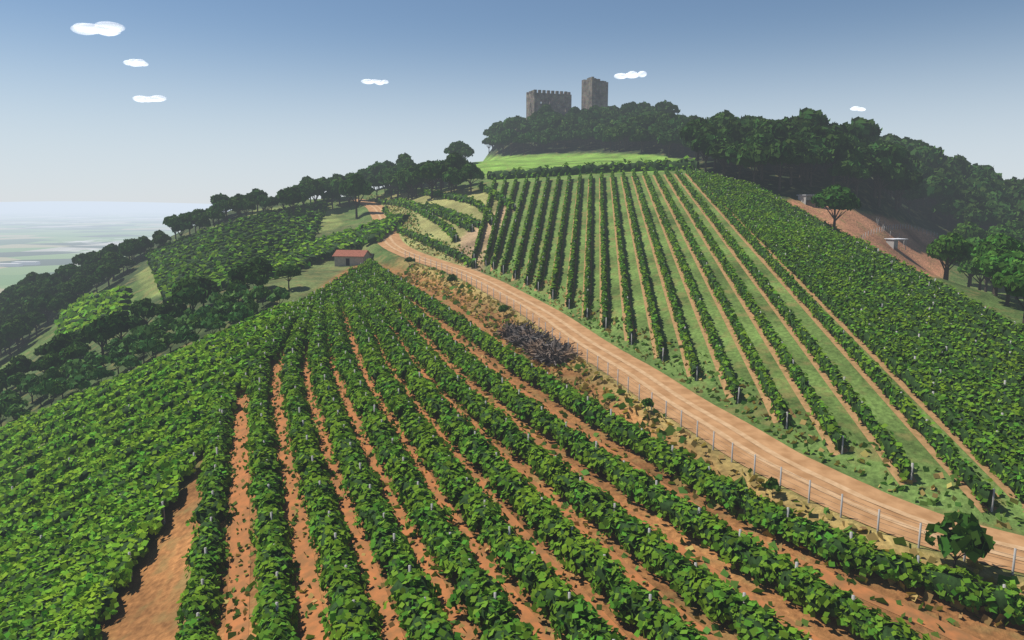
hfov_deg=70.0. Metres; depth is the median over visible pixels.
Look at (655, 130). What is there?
forest tree
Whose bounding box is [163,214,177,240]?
forest tree
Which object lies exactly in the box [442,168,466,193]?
shoulder tree
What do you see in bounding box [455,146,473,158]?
forest tree
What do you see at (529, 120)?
forest tree
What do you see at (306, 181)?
shoulder tree
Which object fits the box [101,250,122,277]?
forest tree
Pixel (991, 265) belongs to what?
edge tree
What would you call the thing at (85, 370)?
olive tree
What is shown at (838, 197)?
paddock tree
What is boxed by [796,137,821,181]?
ridge forest tree
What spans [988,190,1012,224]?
ridge forest tree
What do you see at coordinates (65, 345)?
tree
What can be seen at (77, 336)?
tree
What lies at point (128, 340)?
olive tree
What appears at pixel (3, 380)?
tree
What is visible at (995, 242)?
edge tree
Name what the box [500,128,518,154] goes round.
forest tree
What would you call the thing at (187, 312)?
olive tree
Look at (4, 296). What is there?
forest tree
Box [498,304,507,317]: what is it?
bank shrub
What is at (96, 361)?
olive tree
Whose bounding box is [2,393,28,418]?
olive tree
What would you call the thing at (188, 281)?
tree
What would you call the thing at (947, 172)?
ridge forest tree
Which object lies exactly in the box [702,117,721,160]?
forest tree
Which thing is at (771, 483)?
bank shrub
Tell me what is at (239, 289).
olive tree
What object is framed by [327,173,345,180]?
shoulder tree
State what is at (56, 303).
forest tree
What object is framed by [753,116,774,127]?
forest tree
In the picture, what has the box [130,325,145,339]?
olive tree
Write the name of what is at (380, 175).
shoulder tree
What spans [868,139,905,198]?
ridge forest tree
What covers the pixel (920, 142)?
ridge forest tree
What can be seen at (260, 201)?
forest tree
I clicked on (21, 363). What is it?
tree
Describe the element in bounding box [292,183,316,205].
shoulder tree
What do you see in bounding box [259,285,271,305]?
olive tree
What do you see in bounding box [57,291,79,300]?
forest tree
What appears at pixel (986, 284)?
edge tree
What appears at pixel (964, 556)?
road fence posts
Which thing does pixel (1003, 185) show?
ridge forest tree
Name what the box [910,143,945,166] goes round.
ridge forest tree
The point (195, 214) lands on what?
forest tree
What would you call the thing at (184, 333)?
olive tree
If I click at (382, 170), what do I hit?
shoulder tree
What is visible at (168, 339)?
olive tree
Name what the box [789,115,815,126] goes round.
ridge forest tree
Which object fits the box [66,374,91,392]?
olive tree
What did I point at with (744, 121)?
forest tree
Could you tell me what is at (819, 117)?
ridge forest tree
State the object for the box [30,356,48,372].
tree
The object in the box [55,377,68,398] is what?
olive tree
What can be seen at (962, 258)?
edge tree
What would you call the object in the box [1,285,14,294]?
forest tree
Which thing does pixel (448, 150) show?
forest tree
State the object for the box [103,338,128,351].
olive tree
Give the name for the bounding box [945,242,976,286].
edge tree
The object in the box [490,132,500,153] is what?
forest tree
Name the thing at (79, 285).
forest tree
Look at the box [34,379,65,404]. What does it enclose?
olive tree
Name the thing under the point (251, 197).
forest tree
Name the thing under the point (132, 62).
cloud
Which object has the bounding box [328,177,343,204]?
shoulder tree
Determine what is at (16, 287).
forest tree
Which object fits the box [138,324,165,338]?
olive tree
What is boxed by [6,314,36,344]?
forest tree
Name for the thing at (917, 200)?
ridge forest tree
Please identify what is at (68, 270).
forest tree
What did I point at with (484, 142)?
forest tree
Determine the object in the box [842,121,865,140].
ridge forest tree
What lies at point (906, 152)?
ridge forest tree
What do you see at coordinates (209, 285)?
tree
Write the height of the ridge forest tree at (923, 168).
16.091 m
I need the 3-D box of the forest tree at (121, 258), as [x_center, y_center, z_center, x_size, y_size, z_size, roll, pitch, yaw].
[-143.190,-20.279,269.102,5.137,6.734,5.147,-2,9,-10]
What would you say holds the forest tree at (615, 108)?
on the terrain at (50, 236)
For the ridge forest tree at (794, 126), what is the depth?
230.14 m
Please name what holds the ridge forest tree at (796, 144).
on the terrain at (50, 236)
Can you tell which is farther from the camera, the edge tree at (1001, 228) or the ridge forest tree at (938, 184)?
the ridge forest tree at (938, 184)
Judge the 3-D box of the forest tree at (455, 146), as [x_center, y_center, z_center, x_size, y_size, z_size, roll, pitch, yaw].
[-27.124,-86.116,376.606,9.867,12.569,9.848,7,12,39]
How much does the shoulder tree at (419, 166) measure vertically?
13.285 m
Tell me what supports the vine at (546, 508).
on the terrain at (50, 236)
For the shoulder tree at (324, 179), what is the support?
on the terrain at (50, 236)
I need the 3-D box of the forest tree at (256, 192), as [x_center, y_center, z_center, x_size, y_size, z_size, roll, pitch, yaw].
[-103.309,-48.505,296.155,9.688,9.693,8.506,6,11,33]
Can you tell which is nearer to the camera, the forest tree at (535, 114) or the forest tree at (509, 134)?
the forest tree at (509, 134)
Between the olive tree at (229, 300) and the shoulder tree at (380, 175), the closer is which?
the olive tree at (229, 300)
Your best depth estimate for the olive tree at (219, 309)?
147.12 m
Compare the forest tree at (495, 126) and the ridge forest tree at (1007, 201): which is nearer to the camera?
the ridge forest tree at (1007, 201)
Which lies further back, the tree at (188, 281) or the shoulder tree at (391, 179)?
the shoulder tree at (391, 179)
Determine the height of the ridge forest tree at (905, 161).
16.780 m
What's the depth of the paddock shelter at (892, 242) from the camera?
198.74 m
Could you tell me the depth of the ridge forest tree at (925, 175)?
276.96 m
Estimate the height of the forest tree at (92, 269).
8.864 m
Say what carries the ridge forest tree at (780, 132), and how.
on the terrain at (50, 236)
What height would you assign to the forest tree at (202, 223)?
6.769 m
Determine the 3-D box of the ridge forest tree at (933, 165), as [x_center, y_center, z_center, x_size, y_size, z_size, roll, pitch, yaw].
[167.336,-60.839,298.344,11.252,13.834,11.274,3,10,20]
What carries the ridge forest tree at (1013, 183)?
on the terrain at (50, 236)
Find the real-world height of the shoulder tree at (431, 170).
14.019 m
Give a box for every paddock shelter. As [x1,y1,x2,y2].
[798,195,813,204]
[884,238,906,249]
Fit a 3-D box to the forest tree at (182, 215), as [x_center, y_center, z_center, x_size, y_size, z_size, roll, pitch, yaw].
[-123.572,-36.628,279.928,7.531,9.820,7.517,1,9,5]
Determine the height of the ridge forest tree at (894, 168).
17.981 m
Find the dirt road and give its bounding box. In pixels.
[348,199,1023,572]
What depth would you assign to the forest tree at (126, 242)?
279.93 m
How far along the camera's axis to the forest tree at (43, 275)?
292.87 m
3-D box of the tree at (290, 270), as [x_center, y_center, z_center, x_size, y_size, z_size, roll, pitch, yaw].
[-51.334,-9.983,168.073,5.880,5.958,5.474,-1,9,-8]
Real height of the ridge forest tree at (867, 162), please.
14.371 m
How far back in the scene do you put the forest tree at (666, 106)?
397.78 m
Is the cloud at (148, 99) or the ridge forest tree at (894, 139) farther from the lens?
the cloud at (148, 99)
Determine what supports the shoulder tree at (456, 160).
on the terrain at (50, 236)
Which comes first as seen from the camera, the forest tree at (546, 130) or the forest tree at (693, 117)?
the forest tree at (693, 117)
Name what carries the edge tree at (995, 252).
on the terrain at (50, 236)
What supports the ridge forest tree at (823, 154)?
on the terrain at (50, 236)
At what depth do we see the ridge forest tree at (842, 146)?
214.23 m
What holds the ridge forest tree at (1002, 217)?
on the terrain at (50, 236)
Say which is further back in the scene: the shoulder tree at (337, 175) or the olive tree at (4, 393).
the shoulder tree at (337, 175)
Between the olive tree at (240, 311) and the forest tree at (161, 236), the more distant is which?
the forest tree at (161, 236)
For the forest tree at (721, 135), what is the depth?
231.68 m
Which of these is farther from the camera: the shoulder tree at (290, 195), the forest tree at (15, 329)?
the shoulder tree at (290, 195)
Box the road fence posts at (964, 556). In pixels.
[409,214,1016,574]
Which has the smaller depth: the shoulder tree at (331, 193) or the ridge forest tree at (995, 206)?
the ridge forest tree at (995, 206)
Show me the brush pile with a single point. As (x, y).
(554, 350)
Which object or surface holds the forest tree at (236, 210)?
on the terrain at (50, 236)
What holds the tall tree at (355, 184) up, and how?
on the terrain at (50, 236)
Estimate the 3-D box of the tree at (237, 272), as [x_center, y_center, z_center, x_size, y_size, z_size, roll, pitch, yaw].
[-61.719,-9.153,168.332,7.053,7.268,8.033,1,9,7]
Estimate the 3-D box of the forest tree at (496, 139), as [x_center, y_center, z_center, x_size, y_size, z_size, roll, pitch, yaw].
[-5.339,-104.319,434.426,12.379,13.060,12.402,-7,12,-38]
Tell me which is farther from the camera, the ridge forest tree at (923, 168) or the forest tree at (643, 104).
the forest tree at (643, 104)
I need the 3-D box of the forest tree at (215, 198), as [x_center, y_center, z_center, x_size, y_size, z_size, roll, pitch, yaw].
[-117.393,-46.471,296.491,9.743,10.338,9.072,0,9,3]
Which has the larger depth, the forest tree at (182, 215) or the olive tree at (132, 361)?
the forest tree at (182, 215)
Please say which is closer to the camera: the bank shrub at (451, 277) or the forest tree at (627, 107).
the bank shrub at (451, 277)
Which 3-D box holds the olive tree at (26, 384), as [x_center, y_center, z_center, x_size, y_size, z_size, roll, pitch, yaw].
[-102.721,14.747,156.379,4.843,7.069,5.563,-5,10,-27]
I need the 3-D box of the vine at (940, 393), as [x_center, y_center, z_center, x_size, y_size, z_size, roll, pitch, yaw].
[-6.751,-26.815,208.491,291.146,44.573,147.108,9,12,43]
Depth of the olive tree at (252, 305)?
147.34 m
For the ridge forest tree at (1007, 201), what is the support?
on the terrain at (50, 236)
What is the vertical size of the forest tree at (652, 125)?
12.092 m
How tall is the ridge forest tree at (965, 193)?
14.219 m
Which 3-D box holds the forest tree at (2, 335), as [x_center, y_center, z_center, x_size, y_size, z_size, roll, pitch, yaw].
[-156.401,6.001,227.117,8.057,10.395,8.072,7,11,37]
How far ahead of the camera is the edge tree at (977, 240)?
194.55 m
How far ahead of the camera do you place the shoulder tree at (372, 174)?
345.26 m
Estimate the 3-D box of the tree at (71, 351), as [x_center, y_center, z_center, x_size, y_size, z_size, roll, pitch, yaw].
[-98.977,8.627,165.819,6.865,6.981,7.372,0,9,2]
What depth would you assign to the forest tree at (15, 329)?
222.51 m
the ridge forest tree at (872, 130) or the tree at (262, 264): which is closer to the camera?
the tree at (262, 264)
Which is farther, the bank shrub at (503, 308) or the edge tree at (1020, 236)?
the edge tree at (1020, 236)
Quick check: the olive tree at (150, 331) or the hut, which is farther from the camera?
the hut
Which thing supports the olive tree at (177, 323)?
on the terrain at (50, 236)
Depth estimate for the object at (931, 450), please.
115.73 m
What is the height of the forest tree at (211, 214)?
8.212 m
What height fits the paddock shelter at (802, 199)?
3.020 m
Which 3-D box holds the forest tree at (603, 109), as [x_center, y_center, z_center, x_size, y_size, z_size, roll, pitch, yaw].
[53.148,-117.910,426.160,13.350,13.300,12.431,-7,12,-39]
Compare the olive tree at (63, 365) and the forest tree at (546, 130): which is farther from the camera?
the forest tree at (546, 130)
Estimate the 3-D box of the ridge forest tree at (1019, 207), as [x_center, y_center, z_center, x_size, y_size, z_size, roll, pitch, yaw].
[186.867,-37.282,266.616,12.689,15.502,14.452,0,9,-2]
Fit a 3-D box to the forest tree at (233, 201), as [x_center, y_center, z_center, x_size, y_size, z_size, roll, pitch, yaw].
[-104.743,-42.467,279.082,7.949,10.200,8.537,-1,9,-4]
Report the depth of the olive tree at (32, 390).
151.00 m
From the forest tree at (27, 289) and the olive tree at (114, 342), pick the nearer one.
the olive tree at (114, 342)
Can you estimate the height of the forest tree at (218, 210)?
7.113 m
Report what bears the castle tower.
on the terrain at (50, 236)
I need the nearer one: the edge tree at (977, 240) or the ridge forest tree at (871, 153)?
the edge tree at (977, 240)
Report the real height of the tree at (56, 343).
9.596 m
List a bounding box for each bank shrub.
[404,257,415,266]
[446,274,457,285]
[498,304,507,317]
[641,398,653,412]
[761,476,781,496]
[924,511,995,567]
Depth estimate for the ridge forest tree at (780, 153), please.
204.59 m
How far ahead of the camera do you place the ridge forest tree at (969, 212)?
258.99 m
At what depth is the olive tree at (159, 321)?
158.52 m
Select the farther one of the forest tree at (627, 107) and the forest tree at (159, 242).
the forest tree at (627, 107)
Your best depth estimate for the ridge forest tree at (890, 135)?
305.34 m
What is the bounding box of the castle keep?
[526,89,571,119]
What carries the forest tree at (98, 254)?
on the terrain at (50, 236)
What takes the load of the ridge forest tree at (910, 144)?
on the terrain at (50, 236)
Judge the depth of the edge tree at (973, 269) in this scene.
150.86 m
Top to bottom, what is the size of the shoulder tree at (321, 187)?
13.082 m
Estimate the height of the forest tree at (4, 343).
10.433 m
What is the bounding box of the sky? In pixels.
[0,0,1023,203]
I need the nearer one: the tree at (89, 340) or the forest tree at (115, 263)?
the tree at (89, 340)
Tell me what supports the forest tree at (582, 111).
on the terrain at (50, 236)
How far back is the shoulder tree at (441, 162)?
276.59 m
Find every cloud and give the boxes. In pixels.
[73,22,122,35]
[124,59,147,65]
[134,96,164,101]
[362,80,387,84]
[615,71,645,78]
[851,107,864,110]
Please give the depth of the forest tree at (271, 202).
283.37 m
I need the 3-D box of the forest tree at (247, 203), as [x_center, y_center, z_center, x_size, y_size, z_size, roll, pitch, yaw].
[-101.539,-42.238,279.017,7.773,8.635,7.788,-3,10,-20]
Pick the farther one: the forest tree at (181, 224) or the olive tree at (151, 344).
the forest tree at (181, 224)
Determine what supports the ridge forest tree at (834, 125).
on the terrain at (50, 236)
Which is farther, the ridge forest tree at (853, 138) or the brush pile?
the ridge forest tree at (853, 138)
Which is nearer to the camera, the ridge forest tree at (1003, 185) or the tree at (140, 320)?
the tree at (140, 320)
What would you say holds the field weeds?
on the terrain at (50, 236)
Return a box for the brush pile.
[492,320,582,365]
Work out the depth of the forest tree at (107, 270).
255.96 m
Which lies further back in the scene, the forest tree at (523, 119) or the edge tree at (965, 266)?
the forest tree at (523, 119)
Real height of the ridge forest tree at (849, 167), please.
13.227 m
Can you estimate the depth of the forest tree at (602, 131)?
377.71 m
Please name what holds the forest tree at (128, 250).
on the terrain at (50, 236)
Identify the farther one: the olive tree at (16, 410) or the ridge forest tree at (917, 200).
the ridge forest tree at (917, 200)
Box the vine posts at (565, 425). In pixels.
[11,171,1015,639]
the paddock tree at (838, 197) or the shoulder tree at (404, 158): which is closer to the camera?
the paddock tree at (838, 197)
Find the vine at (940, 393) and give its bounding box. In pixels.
[144,155,1023,506]
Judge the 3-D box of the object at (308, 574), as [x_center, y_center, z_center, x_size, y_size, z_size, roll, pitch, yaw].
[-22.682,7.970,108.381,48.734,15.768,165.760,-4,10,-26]
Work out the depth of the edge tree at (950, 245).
149.54 m
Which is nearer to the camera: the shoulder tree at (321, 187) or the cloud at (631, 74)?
the shoulder tree at (321, 187)
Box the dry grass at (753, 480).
[221,194,1023,639]
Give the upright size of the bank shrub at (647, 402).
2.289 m
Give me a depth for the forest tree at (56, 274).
287.70 m
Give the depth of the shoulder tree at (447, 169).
263.11 m
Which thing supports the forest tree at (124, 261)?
on the terrain at (50, 236)
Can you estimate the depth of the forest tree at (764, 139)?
214.46 m
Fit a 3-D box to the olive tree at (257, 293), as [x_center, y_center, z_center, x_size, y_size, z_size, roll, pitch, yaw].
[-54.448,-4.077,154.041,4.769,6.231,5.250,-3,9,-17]
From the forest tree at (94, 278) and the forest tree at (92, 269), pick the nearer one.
the forest tree at (94, 278)
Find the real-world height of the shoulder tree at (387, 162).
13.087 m
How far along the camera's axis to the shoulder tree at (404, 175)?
284.86 m
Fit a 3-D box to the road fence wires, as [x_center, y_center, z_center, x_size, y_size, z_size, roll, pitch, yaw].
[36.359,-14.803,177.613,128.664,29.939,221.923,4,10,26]
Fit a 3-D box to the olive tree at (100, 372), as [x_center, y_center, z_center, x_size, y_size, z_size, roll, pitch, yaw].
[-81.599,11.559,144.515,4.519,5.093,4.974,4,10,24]
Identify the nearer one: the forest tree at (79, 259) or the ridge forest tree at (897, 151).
the ridge forest tree at (897, 151)
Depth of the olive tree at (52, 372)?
154.87 m
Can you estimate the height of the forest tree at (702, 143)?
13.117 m
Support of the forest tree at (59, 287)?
on the terrain at (50, 236)
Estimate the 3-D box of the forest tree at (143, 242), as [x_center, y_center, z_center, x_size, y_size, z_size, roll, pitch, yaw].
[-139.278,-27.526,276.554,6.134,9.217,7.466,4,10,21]
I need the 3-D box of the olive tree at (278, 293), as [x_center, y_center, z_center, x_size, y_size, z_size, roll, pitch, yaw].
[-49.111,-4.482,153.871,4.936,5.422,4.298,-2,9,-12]
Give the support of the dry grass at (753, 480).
on the terrain at (50, 236)
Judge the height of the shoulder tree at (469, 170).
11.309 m
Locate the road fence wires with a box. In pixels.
[405,218,1023,570]
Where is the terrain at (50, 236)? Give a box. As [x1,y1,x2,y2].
[0,128,1023,639]
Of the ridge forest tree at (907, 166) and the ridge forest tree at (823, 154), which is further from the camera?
the ridge forest tree at (907, 166)
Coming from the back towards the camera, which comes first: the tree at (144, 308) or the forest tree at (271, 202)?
the forest tree at (271, 202)
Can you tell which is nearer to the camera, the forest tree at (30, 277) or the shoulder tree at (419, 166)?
the shoulder tree at (419, 166)
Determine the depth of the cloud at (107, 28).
7247.69 m
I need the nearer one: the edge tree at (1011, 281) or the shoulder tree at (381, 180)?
the edge tree at (1011, 281)
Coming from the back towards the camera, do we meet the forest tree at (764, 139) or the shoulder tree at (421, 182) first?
the shoulder tree at (421, 182)
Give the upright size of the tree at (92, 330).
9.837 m
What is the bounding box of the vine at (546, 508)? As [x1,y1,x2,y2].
[174,258,1023,639]
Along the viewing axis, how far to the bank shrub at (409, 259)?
184.33 m
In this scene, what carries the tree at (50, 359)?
on the terrain at (50, 236)
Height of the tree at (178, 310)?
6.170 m
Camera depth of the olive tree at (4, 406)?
145.82 m
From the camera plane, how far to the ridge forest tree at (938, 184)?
266.27 m
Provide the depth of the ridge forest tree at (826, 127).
229.85 m
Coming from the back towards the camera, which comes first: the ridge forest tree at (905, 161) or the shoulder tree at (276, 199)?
the shoulder tree at (276, 199)
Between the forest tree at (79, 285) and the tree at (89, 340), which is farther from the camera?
the forest tree at (79, 285)
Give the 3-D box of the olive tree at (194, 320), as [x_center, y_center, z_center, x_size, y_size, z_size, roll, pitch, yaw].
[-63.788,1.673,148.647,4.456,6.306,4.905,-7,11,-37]
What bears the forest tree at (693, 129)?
on the terrain at (50, 236)
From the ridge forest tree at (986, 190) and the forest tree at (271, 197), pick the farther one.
the forest tree at (271, 197)
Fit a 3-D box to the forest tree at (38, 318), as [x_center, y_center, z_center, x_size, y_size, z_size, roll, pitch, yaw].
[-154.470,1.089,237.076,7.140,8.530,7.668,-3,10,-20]
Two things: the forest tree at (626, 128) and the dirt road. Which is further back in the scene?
the forest tree at (626, 128)
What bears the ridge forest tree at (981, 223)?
on the terrain at (50, 236)
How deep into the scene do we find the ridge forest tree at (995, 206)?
259.40 m
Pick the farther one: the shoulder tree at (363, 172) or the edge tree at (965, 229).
the shoulder tree at (363, 172)
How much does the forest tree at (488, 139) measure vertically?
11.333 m
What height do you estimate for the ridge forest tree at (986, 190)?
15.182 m
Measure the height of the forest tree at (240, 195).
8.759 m
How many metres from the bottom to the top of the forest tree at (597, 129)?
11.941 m
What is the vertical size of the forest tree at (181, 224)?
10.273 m
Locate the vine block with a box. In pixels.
[0,213,410,639]
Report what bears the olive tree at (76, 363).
on the terrain at (50, 236)
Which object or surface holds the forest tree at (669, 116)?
on the terrain at (50, 236)
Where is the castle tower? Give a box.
[581,77,607,108]
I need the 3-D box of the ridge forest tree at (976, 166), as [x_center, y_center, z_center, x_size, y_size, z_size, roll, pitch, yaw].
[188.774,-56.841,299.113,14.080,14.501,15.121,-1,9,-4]
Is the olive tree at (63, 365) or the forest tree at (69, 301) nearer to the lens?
the olive tree at (63, 365)
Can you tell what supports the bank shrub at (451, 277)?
on the terrain at (50, 236)
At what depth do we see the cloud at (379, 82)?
8397.04 m
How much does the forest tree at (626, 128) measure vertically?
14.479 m
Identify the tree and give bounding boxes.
[0,292,9,301]
[0,323,22,354]
[0,337,9,350]
[0,354,35,374]
[0,371,9,391]
[0,389,18,400]
[0,401,9,426]
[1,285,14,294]
[1,319,32,351]
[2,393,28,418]
[3,403,30,419]
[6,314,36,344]
[7,372,30,393]
[10,284,22,293]
[11,283,39,297]
[16,373,40,402]
[20,296,33,306]
[22,272,37,283]
[24,310,47,335]
[28,384,44,405]
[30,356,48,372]
[33,344,43,355]
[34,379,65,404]
[36,272,50,279]
[38,275,61,286]
[39,351,68,370]
[39,366,67,393]
[40,333,76,371]
[46,296,68,317]
[53,265,67,277]
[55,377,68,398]
[56,281,66,291]
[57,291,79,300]
[57,343,88,359]
[58,263,80,279]
[59,359,72,370]
[62,298,72,303]
[63,340,90,357]
[63,358,85,374]
[65,331,85,358]
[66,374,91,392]
[67,277,92,294]
[69,364,93,388]
[71,253,85,265]
[80,318,114,354]
[83,351,98,363]
[84,251,100,264]
[86,262,100,284]
[86,337,106,353]
[86,354,107,368]
[86,366,115,382]
[87,273,104,292]
[94,249,109,258]
[94,263,119,286]
[97,311,141,338]
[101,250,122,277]
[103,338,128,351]
[104,243,117,251]
[104,258,121,279]
[104,346,128,373]
[116,334,138,353]
[118,239,134,258]
[118,256,125,273]
[118,258,135,273]
[118,354,141,370]
[119,245,143,260]
[128,297,159,323]
[128,314,144,325]
[128,340,144,362]
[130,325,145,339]
[131,235,154,258]
[137,337,166,359]
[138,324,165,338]
[150,238,165,247]
[150,314,174,332]
[152,229,163,244]
[152,232,171,246]
[154,302,173,319]
[161,332,179,352]
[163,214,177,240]
[166,216,192,235]
[168,285,208,308]
[168,303,186,317]
[168,317,191,331]
[171,275,200,308]
[173,324,199,345]
[177,212,195,235]
[181,308,199,321]
[185,208,208,230]
[186,313,206,341]
[194,277,221,305]
[194,305,211,328]
[195,218,210,229]
[200,317,226,333]
[201,210,224,226]
[206,302,229,331]
[207,291,221,303]
[210,193,229,211]
[211,200,231,221]
[214,208,223,224]
[216,290,239,312]
[226,280,249,300]
[227,195,242,217]
[227,265,248,283]
[227,302,254,322]
[230,193,245,214]
[230,206,246,216]
[232,283,250,302]
[235,198,255,216]
[241,286,264,312]
[242,194,257,213]
[243,257,272,274]
[243,299,258,312]
[244,268,268,285]
[246,188,267,211]
[255,194,269,211]
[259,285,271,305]
[264,197,274,209]
[267,286,289,303]
[269,196,278,209]
[274,190,284,209]
[275,264,301,288]
[277,186,308,214]
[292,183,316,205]
[299,178,313,202]
[308,179,328,204]
[315,176,330,198]
[323,186,340,209]
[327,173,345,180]
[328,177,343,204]
[338,173,374,218]
[338,192,357,206]
[357,168,378,179]
[365,172,377,189]
[366,161,386,188]
[366,175,387,198]
[377,172,385,193]
[379,165,392,187]
[379,171,394,197]
[383,160,394,165]
[383,172,399,197]
[395,165,427,199]
[396,153,413,165]
[396,161,416,171]
[402,178,428,197]
[411,160,447,198]
[414,160,433,188]
[435,160,442,190]
[442,152,468,188]
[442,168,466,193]
[443,166,459,192]
[444,145,453,153]
[449,141,469,151]
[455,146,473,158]
[459,162,484,192]
[482,137,494,148]
[483,126,495,145]
[486,134,492,150]
[490,121,502,130]
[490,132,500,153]
[492,134,512,154]
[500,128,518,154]
[504,116,521,130]
[510,115,527,131]
[513,134,529,153]
[526,117,535,123]
[527,112,539,118]
[536,103,555,113]
[542,127,551,146]
[568,106,580,113]
[576,108,589,115]
[589,105,599,110]
[593,125,605,145]
[598,106,610,112]
[599,124,614,150]
[606,105,619,110]
[614,122,635,150]
[619,101,641,112]
[637,101,651,108]
[647,122,660,146]
[650,123,676,152]
[653,100,680,113]
[655,110,666,120]
[659,112,683,123]
[665,115,688,148]
[679,117,716,161]
[686,115,700,123]
[691,131,720,171]
[700,130,733,168]
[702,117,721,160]
[705,141,733,176]
[709,109,738,125]
[717,119,748,164]
[725,143,744,179]
[732,138,747,173]
[736,141,772,182]
[737,116,756,125]
[746,130,779,179]
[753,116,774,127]
[757,123,794,170]
[759,140,800,190]
[765,116,810,163]
[783,136,814,184]
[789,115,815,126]
[791,125,831,179]
[795,129,825,174]
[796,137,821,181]
[798,107,830,126]
[801,143,834,186]
[811,184,861,226]
[816,130,862,184]
[819,125,844,170]
[827,157,872,186]
[828,122,859,139]
[838,155,883,197]
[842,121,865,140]
[843,132,862,182]
[851,116,882,141]
[856,141,882,180]
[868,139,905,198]
[870,150,911,206]
[878,133,901,142]
[882,142,908,191]
[883,134,903,144]
[883,141,909,157]
[886,157,912,194]
[894,150,919,200]
[902,137,921,151]
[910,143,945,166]
[914,139,930,145]
[914,161,933,200]
[914,180,935,211]
[922,173,936,205]
[923,172,959,220]
[926,162,937,167]
[926,239,970,278]
[927,232,973,279]
[933,165,958,179]
[939,154,972,175]
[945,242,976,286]
[951,188,983,222]
[951,220,987,239]
[953,202,991,224]
[957,255,984,290]
[960,207,992,226]
[962,163,981,178]
[963,236,982,285]
[968,165,1002,180]
[969,176,1000,190]
[970,261,992,291]
[971,233,1023,293]
[974,186,999,201]
[974,248,1011,296]
[975,250,1023,305]
[982,275,990,291]
[983,200,1011,226]
[983,223,1017,238]
[986,208,1019,226]
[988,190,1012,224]
[991,177,1012,191]
[991,264,1023,325]
[998,197,1016,210]
[1003,176,1023,190]
[1011,197,1023,214]
[1013,232,1023,243]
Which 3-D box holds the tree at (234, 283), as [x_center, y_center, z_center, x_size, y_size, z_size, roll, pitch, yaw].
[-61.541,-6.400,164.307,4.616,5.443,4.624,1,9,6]
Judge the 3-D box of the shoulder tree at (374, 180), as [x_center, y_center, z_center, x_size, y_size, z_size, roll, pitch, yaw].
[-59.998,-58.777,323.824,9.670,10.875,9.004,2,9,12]
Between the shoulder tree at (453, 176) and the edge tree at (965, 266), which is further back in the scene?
the shoulder tree at (453, 176)
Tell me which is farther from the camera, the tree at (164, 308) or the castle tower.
the castle tower
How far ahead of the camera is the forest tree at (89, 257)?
287.00 m
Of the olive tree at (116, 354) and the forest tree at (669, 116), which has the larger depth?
the forest tree at (669, 116)
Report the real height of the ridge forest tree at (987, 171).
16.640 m
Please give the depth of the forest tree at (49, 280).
275.53 m
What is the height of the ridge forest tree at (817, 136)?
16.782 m
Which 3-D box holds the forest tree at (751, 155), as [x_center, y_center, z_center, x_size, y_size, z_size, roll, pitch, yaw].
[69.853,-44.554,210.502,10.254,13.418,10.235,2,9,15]
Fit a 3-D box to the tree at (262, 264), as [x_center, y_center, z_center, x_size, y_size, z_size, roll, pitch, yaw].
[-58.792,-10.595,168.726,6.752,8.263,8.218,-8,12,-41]
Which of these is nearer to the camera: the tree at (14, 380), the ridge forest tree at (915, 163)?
the tree at (14, 380)
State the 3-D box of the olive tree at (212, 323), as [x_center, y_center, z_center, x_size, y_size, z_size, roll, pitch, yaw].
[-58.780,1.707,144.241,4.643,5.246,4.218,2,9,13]
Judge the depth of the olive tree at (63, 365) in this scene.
159.80 m
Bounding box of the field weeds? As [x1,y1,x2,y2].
[214,194,1023,639]
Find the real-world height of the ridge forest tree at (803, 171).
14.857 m
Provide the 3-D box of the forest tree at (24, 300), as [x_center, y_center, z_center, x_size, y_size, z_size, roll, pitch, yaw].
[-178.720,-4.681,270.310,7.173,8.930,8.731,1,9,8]
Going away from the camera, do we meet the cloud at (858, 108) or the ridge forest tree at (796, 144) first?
the ridge forest tree at (796, 144)
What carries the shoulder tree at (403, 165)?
on the terrain at (50, 236)
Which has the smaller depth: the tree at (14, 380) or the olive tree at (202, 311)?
the olive tree at (202, 311)
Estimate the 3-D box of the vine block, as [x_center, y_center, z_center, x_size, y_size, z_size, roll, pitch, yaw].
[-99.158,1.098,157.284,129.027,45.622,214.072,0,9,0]
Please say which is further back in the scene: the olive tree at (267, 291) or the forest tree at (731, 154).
the forest tree at (731, 154)
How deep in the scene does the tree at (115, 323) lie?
165.18 m
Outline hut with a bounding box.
[332,250,371,266]
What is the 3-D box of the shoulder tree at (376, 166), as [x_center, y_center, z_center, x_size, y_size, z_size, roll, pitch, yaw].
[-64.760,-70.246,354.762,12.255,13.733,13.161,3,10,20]
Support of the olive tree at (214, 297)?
on the terrain at (50, 236)
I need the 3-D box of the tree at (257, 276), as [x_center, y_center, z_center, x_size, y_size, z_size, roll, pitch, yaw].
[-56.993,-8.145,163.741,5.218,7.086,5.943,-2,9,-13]
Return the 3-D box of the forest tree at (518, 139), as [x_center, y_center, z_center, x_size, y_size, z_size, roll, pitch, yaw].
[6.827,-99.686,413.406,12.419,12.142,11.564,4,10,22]
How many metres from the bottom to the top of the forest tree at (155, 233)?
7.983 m
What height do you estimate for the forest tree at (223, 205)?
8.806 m

